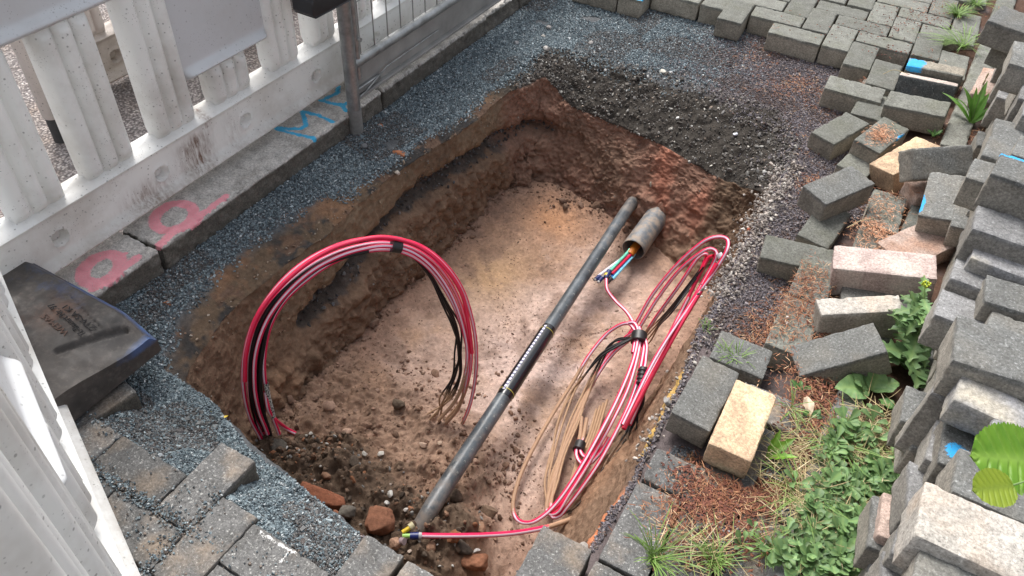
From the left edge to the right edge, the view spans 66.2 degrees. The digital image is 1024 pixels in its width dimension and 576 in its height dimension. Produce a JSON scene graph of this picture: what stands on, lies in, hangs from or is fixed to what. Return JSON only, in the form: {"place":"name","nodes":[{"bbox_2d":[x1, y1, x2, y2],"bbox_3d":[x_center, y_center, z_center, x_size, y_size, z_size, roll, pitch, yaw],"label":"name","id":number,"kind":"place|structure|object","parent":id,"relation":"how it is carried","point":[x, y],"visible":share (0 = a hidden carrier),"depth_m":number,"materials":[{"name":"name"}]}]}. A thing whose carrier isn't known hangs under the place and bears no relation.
{"place":"outdoors","nodes":[
{"label":"outdoors","id":0,"kind":"place"},
{"bbox_2d":[0,0,374,233],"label":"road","id":1,"kind":"structure","parent":0,"point":[131,117],"depth_m":2.61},
{"bbox_2d":[10,39,63,143],"bbox_3d":[-1.377,-0.787,2.131,0.068,0.900,0.066,23,47,19],"label":"marker post","id":2,"kind":"object","parent":1,"relation":"on","point":[25,63],"visible":0.45,"depth_m":2.29,"materials":[{"name":"white plastic"}]},
{"bbox_2d":[84,6,127,83],"bbox_3d":[-1.131,-1.292,2.576,0.097,0.970,1.100,23,47,19],"label":"barrier","id":3,"kind":"object","parent":1,"relation":"on","point":[104,35],"visible":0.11,"depth_m":2.56,"materials":[{"name":"plastic"}]},
{"bbox_2d":[93,0,1023,575],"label":"ground","id":4,"kind":"structure","parent":0,"point":[573,160],"depth_m":2.49,"materials":[{"name":"soil"}]},
{"bbox_2d":[0,271,140,575],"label":"barrier","id":5,"kind":"object","parent":4,"relation":"on","point":[57,517],"visible":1,"depth_m":0.99,"materials":[{"name":"white plastic"}]},
{"bbox_2d":[78,418,122,462],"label":"paver","id":6,"kind":"object","parent":4,"relation":"on","point":[96,445],"visible":0.2,"depth_m":1.62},
{"bbox_2d":[74,381,142,428],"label":"paver","id":7,"kind":"object","parent":4,"relation":"on","point":[122,396],"visible":0.29,"depth_m":1.70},
{"bbox_2d":[55,232,164,306],"bbox_3d":[-1.233,0.260,1.827,0.158,0.268,1.003,23,47,19],"label":"kerb stone","id":8,"kind":"object","parent":4,"relation":"on","point":[116,268],"visible":0.25,"depth_m":1.99,"materials":[{"name":"concrete"}]},
{"bbox_2d":[3,262,160,420],"bbox_3d":[-1.196,0.180,1.647,0.576,0.097,0.617,23,47,19],"label":"foot block","id":9,"kind":"object","parent":8,"relation":"on","point":[90,350],"depth_m":1.70,"materials":[{"name":"rubber"}]},
{"bbox_2d":[0,0,442,275],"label":"barrier","id":10,"kind":"object","parent":8,"relation":"on","point":[117,183],"visible":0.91,"depth_m":1.97,"materials":[{"name":"white plastic"}]},
{"bbox_2d":[93,436,186,509],"bbox_3d":[-0.751,0.392,1.593,0.184,0.081,0.092,23,47,20],"label":"paver","id":11,"kind":"object","parent":4,"relation":"on","point":[139,465],"visible":0.65,"depth_m":1.57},
{"bbox_2d":[108,491,184,573],"bbox_3d":[-0.716,0.481,1.503,0.185,0.081,0.092,23,48,19],"label":"paver","id":12,"kind":"object","parent":4,"relation":"on","point":[153,531],"visible":0.49,"depth_m":1.48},
{"bbox_2d":[77,411,310,575],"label":"grit scatter","id":13,"kind":"object","parent":4,"relation":"on","point":[118,483],"visible":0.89,"depth_m":1.50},
{"bbox_2d":[151,497,257,575],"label":"paver","id":14,"kind":"object","parent":4,"relation":"on","point":[196,557],"visible":0.77,"depth_m":1.46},
{"bbox_2d":[155,443,259,532],"bbox_3d":[-0.608,0.416,1.576,0.092,0.080,0.184,23,48,19],"label":"paver","id":15,"kind":"object","parent":4,"relation":"on","point":[224,469],"visible":0.72,"depth_m":1.56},
{"bbox_2d":[123,82,382,268],"bbox_3d":[-0.747,-0.318,2.457,0.157,0.267,0.961,23,47,19],"label":"kerb stone","id":16,"kind":"object","parent":4,"relation":"on","point":[176,227],"visible":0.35,"depth_m":2.29,"materials":[{"name":"concrete"}]},
{"bbox_2d":[220,524,329,575],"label":"paver","id":17,"kind":"object","parent":4,"relation":"on","point":[250,543],"visible":0.91,"depth_m":1.44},
{"bbox_2d":[241,235,477,439],"bbox_3d":[-0.388,0.225,2.062,0.613,0.889,0.112,-8,45,-12],"label":"duct coil","id":18,"kind":"object","parent":4,"relation":"on","point":[291,282],"visible":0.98,"depth_m":1.91,"materials":[{"name":"plastic"}]},
{"bbox_2d":[335,535,403,575],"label":"paver","id":19,"kind":"object","parent":4,"relation":"on","point":[370,556],"visible":0.94,"depth_m":1.45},
{"bbox_2d":[364,505,394,535],"bbox_3d":[-0.314,0.557,1.877,0.072,0.070,0.066,7,55,-5],"label":"clay clod","id":20,"kind":"object","parent":4,"relation":"on","point":[379,520],"visible":1,"depth_m":1.85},
{"bbox_2d":[292,0,500,135],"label":"fence","id":21,"kind":"object","parent":4,"relation":"on","point":[376,65],"visible":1,"depth_m":2.57,"materials":[{"name":"wood"}]},
{"bbox_2d":[296,119,555,326],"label":"seam stones","id":22,"kind":"object","parent":4,"relation":"on","point":[318,291],"visible":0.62,"depth_m":2.70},
{"bbox_2d":[375,0,518,109],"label":"kerb stone","id":23,"kind":"object","parent":4,"relation":"on","point":[393,89],"visible":0.18,"depth_m":2.92,"materials":[{"name":"concrete"}]},
{"bbox_2d":[256,183,675,574],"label":"soil clods","id":24,"kind":"object","parent":4,"relation":"on","point":[327,406],"visible":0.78,"depth_m":2.15,"materials":[{"name":"soil"}]},
{"bbox_2d":[148,48,802,575],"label":"grit spill","id":25,"kind":"object","parent":4,"relation":"on","point":[664,418],"visible":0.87,"depth_m":2.23,"materials":[{"name":"gravel"}]},
{"bbox_2d":[190,83,760,442],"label":"wall crumbs","id":26,"kind":"object","parent":4,"relation":"on","point":[374,283],"depth_m":2.72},
{"bbox_2d":[82,0,903,575],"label":"grit bed","id":27,"kind":"object","parent":4,"relation":"on","point":[148,428],"visible":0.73,"depth_m":2.50,"materials":[{"name":"gravel"}]},
{"bbox_2d":[763,23,824,62],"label":"paver","id":28,"kind":"object","parent":27,"relation":"on","point":[797,43],"visible":0.99,"depth_m":3.11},
{"bbox_2d":[807,112,868,160],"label":"paver","id":29,"kind":"object","parent":27,"relation":"on","point":[834,138],"visible":0.92,"depth_m":2.62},
{"bbox_2d":[838,42,878,82],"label":"paver","id":30,"kind":"object","parent":27,"relation":"on","point":[857,63],"visible":0.88,"depth_m":2.97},
{"bbox_2d":[834,150,892,179],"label":"paver","id":31,"kind":"object","parent":27,"relation":"on","point":[855,162],"visible":0.3,"depth_m":2.50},
{"bbox_2d":[848,117,908,163],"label":"paver","id":32,"kind":"object","parent":31,"relation":"on","point":[868,153],"visible":0.7,"depth_m":2.51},
{"bbox_2d":[869,137,940,194],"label":"paver","id":33,"kind":"object","parent":27,"relation":"on","point":[884,172],"visible":0.57,"depth_m":2.44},
{"bbox_2d":[284,182,707,573],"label":"floor crumbs","id":34,"kind":"object","parent":4,"relation":"on","point":[506,341],"visible":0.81,"depth_m":2.53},
{"bbox_2d":[414,196,637,531],"bbox_3d":[0.104,0.145,2.400,0.063,0.122,1.627,21,47,17],"label":"black pipe","id":35,"kind":"object","parent":4,"relation":"on","point":[449,479],"visible":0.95,"depth_m":2.22,"materials":[{"name":"black"}]},
{"bbox_2d":[516,525,590,575],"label":"paver","id":36,"kind":"object","parent":4,"relation":"on","point":[551,552],"visible":1,"depth_m":1.47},
{"bbox_2d":[422,235,729,538],"bbox_3d":[0.199,0.258,2.085,0.368,0.462,1.121,23,47,19],"label":"duct coil","id":37,"kind":"object","parent":4,"relation":"on","point":[638,339],"visible":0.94,"depth_m":2.19,"materials":[{"name":"pink plastic"}]},
{"bbox_2d":[598,482,680,575],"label":"paver","id":38,"kind":"object","parent":4,"relation":"on","point":[620,552],"visible":0.75,"depth_m":1.52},
{"bbox_2d":[620,502,714,575],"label":"grass tuft","id":39,"kind":"object","parent":38,"relation":"on","point":[651,558],"visible":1,"depth_m":1.46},
{"bbox_2d":[622,207,665,258],"bbox_3d":[0.494,-0.212,2.860,0.090,0.096,0.255,23,47,19],"label":"conduit pipe","id":40,"kind":"object","parent":4,"relation":"on","point":[646,230],"visible":0.85,"depth_m":2.82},
{"bbox_2d":[507,47,802,190],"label":"bank stones","id":41,"kind":"object","parent":4,"relation":"on","point":[583,75],"visible":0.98,"depth_m":2.91,"materials":[{"name":"gravel"}]},
{"bbox_2d":[650,0,703,20],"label":"paver","id":42,"kind":"object","parent":4,"relation":"on","point":[688,9],"visible":0.91,"depth_m":3.33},
{"bbox_2d":[651,506,726,575],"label":"paver","id":43,"kind":"object","parent":4,"relation":"on","point":[691,573],"visible":0.34,"depth_m":1.49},
{"bbox_2d":[641,449,744,525],"bbox_3d":[0.371,0.427,1.629,0.199,0.080,0.092,22,47,18],"label":"paver","id":44,"kind":"object","parent":4,"relation":"on","point":[657,459],"visible":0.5,"depth_m":1.61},
{"bbox_2d":[665,356,738,448],"bbox_3d":[0.431,0.256,1.777,0.095,0.076,0.187,27,52,17],"label":"paver","id":45,"kind":"object","parent":4,"relation":"on","point":[699,405],"visible":0.98,"depth_m":1.74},
{"bbox_2d":[625,159,805,461],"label":"rim pebbles","id":46,"kind":"object","parent":4,"relation":"on","point":[766,198],"visible":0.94,"depth_m":2.28,"materials":[{"name":"gravel"}]},
{"bbox_2d":[713,0,754,41],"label":"paver","id":47,"kind":"object","parent":4,"relation":"on","point":[733,18],"visible":0.99,"depth_m":3.19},
{"bbox_2d":[670,445,800,575],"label":"loose grit","id":48,"kind":"object","parent":4,"relation":"on","point":[684,453],"visible":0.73,"depth_m":1.63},
{"bbox_2d":[709,331,771,387],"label":"paver","id":49,"kind":"object","parent":4,"relation":"on","point":[749,373],"visible":0.56,"depth_m":1.85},
{"bbox_2d":[708,428,774,495],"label":"paver","id":50,"kind":"object","parent":4,"relation":"on","point":[746,481],"visible":0.19,"depth_m":1.66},
{"bbox_2d":[702,380,775,478],"bbox_3d":[0.483,0.297,1.664,0.094,0.076,0.185,23,52,18],"label":"paver","id":51,"kind":"object","parent":50,"relation":"on","point":[736,437],"visible":1,"depth_m":1.62,"materials":[{"name":"concrete"}]},
{"bbox_2d":[719,507,781,575],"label":"paver","id":52,"kind":"object","parent":4,"relation":"on","point":[757,571],"visible":0.21,"depth_m":1.50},
{"bbox_2d":[642,373,895,575],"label":"dry grass mat","id":53,"kind":"object","parent":4,"relation":"on","point":[803,474],"visible":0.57,"depth_m":1.60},
{"bbox_2d":[746,6,804,37],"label":"paver","id":54,"kind":"object","parent":4,"relation":"on","point":[762,21],"visible":0.7,"depth_m":3.21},
{"bbox_2d":[745,382,827,444],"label":"paver","id":55,"kind":"object","parent":4,"relation":"on","point":[774,417],"visible":0.16,"depth_m":1.75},
{"bbox_2d":[763,296,814,369],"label":"paver","id":56,"kind":"object","parent":4,"relation":"on","point":[779,347],"visible":0.52,"depth_m":1.92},
{"bbox_2d":[756,235,833,281],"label":"paver","id":57,"kind":"object","parent":4,"relation":"on","point":[781,258],"visible":0.7,"depth_m":2.16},
{"bbox_2d":[609,0,998,575],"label":"needle litter","id":58,"kind":"object","parent":4,"relation":"on","point":[702,485],"visible":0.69,"depth_m":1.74,"materials":[{"name":"plant"}]},
{"bbox_2d":[787,254,831,304],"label":"paver","id":59,"kind":"object","parent":4,"relation":"on","point":[813,261],"visible":0.49,"depth_m":2.07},
{"bbox_2d":[766,390,863,575],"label":"edging stone","id":60,"kind":"object","parent":4,"relation":"on","point":[778,571],"visible":0.1,"depth_m":1.67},
{"bbox_2d":[734,403,899,575],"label":"ground cover","id":61,"kind":"object","parent":4,"relation":"on","point":[808,552],"visible":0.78,"depth_m":1.55,"materials":[{"name":"green plant"}]},
{"bbox_2d":[795,212,850,249],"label":"paver","id":62,"kind":"object","parent":4,"relation":"on","point":[814,231],"visible":0.59,"depth_m":2.24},
{"bbox_2d":[797,166,874,220],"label":"paver","id":63,"kind":"object","parent":62,"relation":"on","point":[847,189],"visible":1,"depth_m":2.27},
{"bbox_2d":[816,24,857,68],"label":"paver","id":64,"kind":"object","parent":4,"relation":"on","point":[833,52],"visible":0.88,"depth_m":3.07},
{"bbox_2d":[791,323,891,384],"bbox_3d":[0.771,0.169,1.846,0.199,0.081,0.101,-19,36,17],"label":"paver","id":65,"kind":"object","parent":4,"relation":"on","point":[839,356],"visible":0.84,"depth_m":1.81,"materials":[{"name":"concrete"}]},
{"bbox_2d":[818,75,884,112],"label":"paver","id":66,"kind":"object","parent":4,"relation":"on","point":[841,95],"visible":0.78,"depth_m":2.81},
{"bbox_2d":[835,372,898,398],"bbox_3d":[0.810,0.217,1.795,0.157,0.035,0.078,-9,45,-12],"label":"broadleaf weed","id":67,"kind":"object","parent":4,"relation":"on","point":[853,385],"visible":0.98,"depth_m":1.79,"materials":[{"name":"green plant"}]},
{"bbox_2d":[852,226,889,248],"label":"paver","id":68,"kind":"object","parent":4,"relation":"on","point":[860,236],"visible":0.12,"depth_m":2.21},
{"bbox_2d":[876,225,955,263],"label":"paver","id":69,"kind":"object","parent":68,"relation":"on","point":[910,239],"visible":0.3,"depth_m":2.16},
{"bbox_2d":[915,172,964,236],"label":"paver","id":70,"kind":"object","parent":69,"relation":"on","point":[936,210],"visible":0.74,"depth_m":2.17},
{"bbox_2d":[850,101,899,129],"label":"paver","id":71,"kind":"object","parent":4,"relation":"on","point":[870,113],"visible":0.35,"depth_m":2.73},
{"bbox_2d":[880,91,950,135],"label":"paver","id":72,"kind":"object","parent":71,"relation":"on","point":[917,113],"visible":0.86,"depth_m":2.65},
{"bbox_2d":[838,123,923,248],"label":"needle piles","id":73,"kind":"object","parent":4,"relation":"on","point":[882,130],"visible":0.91,"depth_m":2.27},
{"bbox_2d":[829,246,936,302],"bbox_3d":[0.954,-0.030,2.031,0.243,0.110,0.094,7,47,20],"label":"paver","id":74,"kind":"object","parent":4,"relation":"on","point":[890,272],"visible":0.78,"depth_m":1.99,"materials":[{"name":"concrete"}]},
{"bbox_2d":[861,189,906,235],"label":"paver","id":75,"kind":"object","parent":4,"relation":"on","point":[896,218],"visible":0.56,"depth_m":2.30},
{"bbox_2d":[865,59,902,95],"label":"paver","id":76,"kind":"object","parent":4,"relation":"on","point":[879,78],"visible":0.65,"depth_m":2.89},
{"bbox_2d":[855,31,912,70],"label":"paver","id":77,"kind":"object","parent":4,"relation":"on","point":[880,43],"visible":0.69,"depth_m":3.07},
{"bbox_2d":[882,275,932,388],"bbox_3d":[0.958,0.149,1.800,0.216,0.236,0.260,-32,54,-31],"label":"ragwort","id":78,"kind":"object","parent":4,"relation":"on","point":[909,348],"visible":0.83,"depth_m":1.81,"materials":[{"name":"green plant"}]},
{"bbox_2d":[898,181,926,208],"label":"paver","id":79,"kind":"object","parent":4,"relation":"on","point":[908,190],"visible":0.23,"depth_m":2.33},
{"bbox_2d":[898,145,972,182],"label":"paver","id":80,"kind":"object","parent":79,"relation":"on","point":[918,164],"visible":0.78,"depth_m":2.27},
{"bbox_2d":[894,72,957,105],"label":"paver","id":81,"kind":"object","parent":4,"relation":"on","point":[922,86],"visible":0.58,"depth_m":2.80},
{"bbox_2d":[904,58,964,93],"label":"paver","id":82,"kind":"object","parent":4,"relation":"on","point":[943,72],"visible":0.48,"depth_m":2.85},
{"bbox_2d":[940,44,993,146],"bbox_3d":[1.695,-0.672,2.945,0.080,0.205,0.994,25,48,21],"label":"edging stone","id":83,"kind":"object","parent":4,"relation":"on","point":[958,129],"visible":0.24,"depth_m":2.72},
{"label":"paver","id":84,"kind":"object","parent":4,"relation":"on","visible":0},
{"bbox_2d":[853,496,882,568],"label":"paver","id":85,"kind":"object","parent":84,"relation":"on","point":[868,548],"visible":0.25,"depth_m":1.37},
{"bbox_2d":[873,493,891,545],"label":"paver","id":86,"kind":"object","parent":85,"relation":"on","point":[881,535],"visible":0.15,"depth_m":1.35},
{"bbox_2d":[889,461,923,534],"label":"paver","id":87,"kind":"object","parent":86,"relation":"on","point":[907,485],"visible":0.21,"depth_m":1.25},
{"bbox_2d":[914,420,940,472],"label":"paver","id":88,"kind":"object","parent":87,"relation":"on","point":[923,459],"visible":0.2,"depth_m":1.27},
{"bbox_2d":[923,421,974,484],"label":"paver","id":89,"kind":"object","parent":88,"relation":"on","point":[949,441],"visible":0.2,"depth_m":1.22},
{"bbox_2d":[939,377,1023,435],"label":"paver","id":90,"kind":"object","parent":89,"relation":"on","point":[972,407],"visible":0.77,"depth_m":1.19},
{"bbox_2d":[935,448,1023,523],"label":"paver","id":91,"kind":"object","parent":87,"relation":"on","point":[957,473],"visible":0.38,"depth_m":1.11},
{"bbox_2d":[969,422,1023,507],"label":"hazel twig","id":92,"kind":"object","parent":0,"point":[996,455],"visible":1,"depth_m":0.93,"materials":[{"name":"green plant"}]},
{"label":"paver","id":93,"kind":"object","parent":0,"visible":0},
{"bbox_2d":[812,295,902,338],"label":"paver","id":94,"kind":"object","parent":93,"relation":"on","point":[830,316],"visible":0.73,"depth_m":1.89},
{"label":"paver","id":95,"kind":"object","parent":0,"visible":0},
{"bbox_2d":[973,154,1023,219],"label":"paver","id":96,"kind":"object","parent":95,"relation":"on","point":[1002,190],"visible":1,"depth_m":1.49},
{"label":"paver","id":97,"kind":"object","parent":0,"visible":0},
{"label":"paver","id":98,"kind":"object","parent":97,"relation":"on","visible":0},
{"bbox_2d":[901,550,976,575],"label":"paver","id":99,"kind":"object","parent":98,"relation":"on","point":[922,563],"visible":1,"depth_m":1.03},
{"label":"paver","id":100,"kind":"object","parent":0,"visible":0},
{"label":"paver","id":101,"kind":"object","parent":100,"relation":"on","visible":0},
{"bbox_2d":[865,551,900,575],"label":"paver","id":102,"kind":"object","parent":101,"relation":"on","point":[876,570],"visible":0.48,"depth_m":1.22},
{"bbox_2d":[879,526,903,574],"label":"paver","id":103,"kind":"object","parent":102,"relation":"on","point":[888,548],"visible":0.23,"depth_m":1.20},
{"bbox_2d":[892,482,1023,575],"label":"paver","id":104,"kind":"object","parent":103,"relation":"on","point":[936,521],"visible":0.94,"depth_m":1.04,"materials":[{"name":"concrete"}]},
{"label":"paver","id":105,"kind":"object","parent":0,"visible":0},
{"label":"paver","id":106,"kind":"object","parent":105,"relation":"on","visible":0},
{"bbox_2d":[886,386,926,446],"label":"paver","id":107,"kind":"object","parent":106,"relation":"on","point":[909,401],"visible":0.23,"depth_m":1.48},
{"bbox_2d":[893,414,917,473],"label":"paver","id":108,"kind":"object","parent":107,"relation":"on","point":[901,460],"visible":0.09,"depth_m":1.39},
{"bbox_2d":[894,384,944,452],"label":"paver","id":109,"kind":"object","parent":108,"relation":"on","point":[923,419],"visible":0.44,"depth_m":1.33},
{"bbox_2d":[933,315,1023,401],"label":"paver","id":110,"kind":"object","parent":109,"relation":"on","point":[981,353],"visible":0.88,"depth_m":1.22,"materials":[{"name":"concrete"}]},
{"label":"paver","id":111,"kind":"object","parent":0,"visible":0},
{"label":"paver","id":112,"kind":"object","parent":111,"relation":"on","visible":0},
{"bbox_2d":[918,289,983,350],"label":"paver","id":113,"kind":"object","parent":112,"relation":"on","point":[947,307],"visible":0.31,"depth_m":1.46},
{"bbox_2d":[974,275,1023,321],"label":"paver","id":114,"kind":"object","parent":113,"relation":"on","point":[1004,297],"visible":0.52,"depth_m":1.41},
{"bbox_2d":[937,258,985,300],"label":"paver","id":115,"kind":"object","parent":112,"relation":"on","point":[959,280],"visible":0.32,"depth_m":1.48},
{"bbox_2d":[963,249,1023,285],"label":"paver","id":116,"kind":"object","parent":115,"relation":"on","point":[981,263],"visible":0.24,"depth_m":1.46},
{"bbox_2d":[955,205,1023,264],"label":"paver","id":117,"kind":"object","parent":116,"relation":"on","point":[993,232],"visible":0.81,"depth_m":1.48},
{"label":"paver","id":118,"kind":"object","parent":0,"visible":0},
{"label":"paver","id":119,"kind":"object","parent":118,"relation":"on","visible":0},
{"bbox_2d":[953,159,994,210],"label":"paver","id":120,"kind":"object","parent":119,"relation":"on","point":[976,176],"visible":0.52,"depth_m":1.86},
{"label":"paver","id":121,"kind":"object","parent":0,"visible":0},
{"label":"paver","id":122,"kind":"object","parent":121,"relation":"on","visible":0},
{"bbox_2d":[1005,84,1023,121],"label":"paver","id":123,"kind":"object","parent":122,"relation":"on","point":[1017,103],"visible":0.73,"depth_m":2.10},
{"bbox_2d":[996,52,1023,94],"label":"paver","id":124,"kind":"object","parent":123,"relation":"on","point":[1011,80],"visible":0.97,"depth_m":2.15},
{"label":"paver","id":125,"kind":"object","parent":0,"visible":0},
{"label":"paver","id":126,"kind":"object","parent":125,"relation":"on","visible":0},
{"bbox_2d":[984,48,1007,69],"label":"paver","id":127,"kind":"object","parent":126,"relation":"on","point":[995,59],"visible":0.34,"depth_m":2.60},
{"bbox_2d":[976,6,1023,53],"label":"paver","id":128,"kind":"object","parent":127,"relation":"on","point":[1002,30],"visible":0.88,"depth_m":2.54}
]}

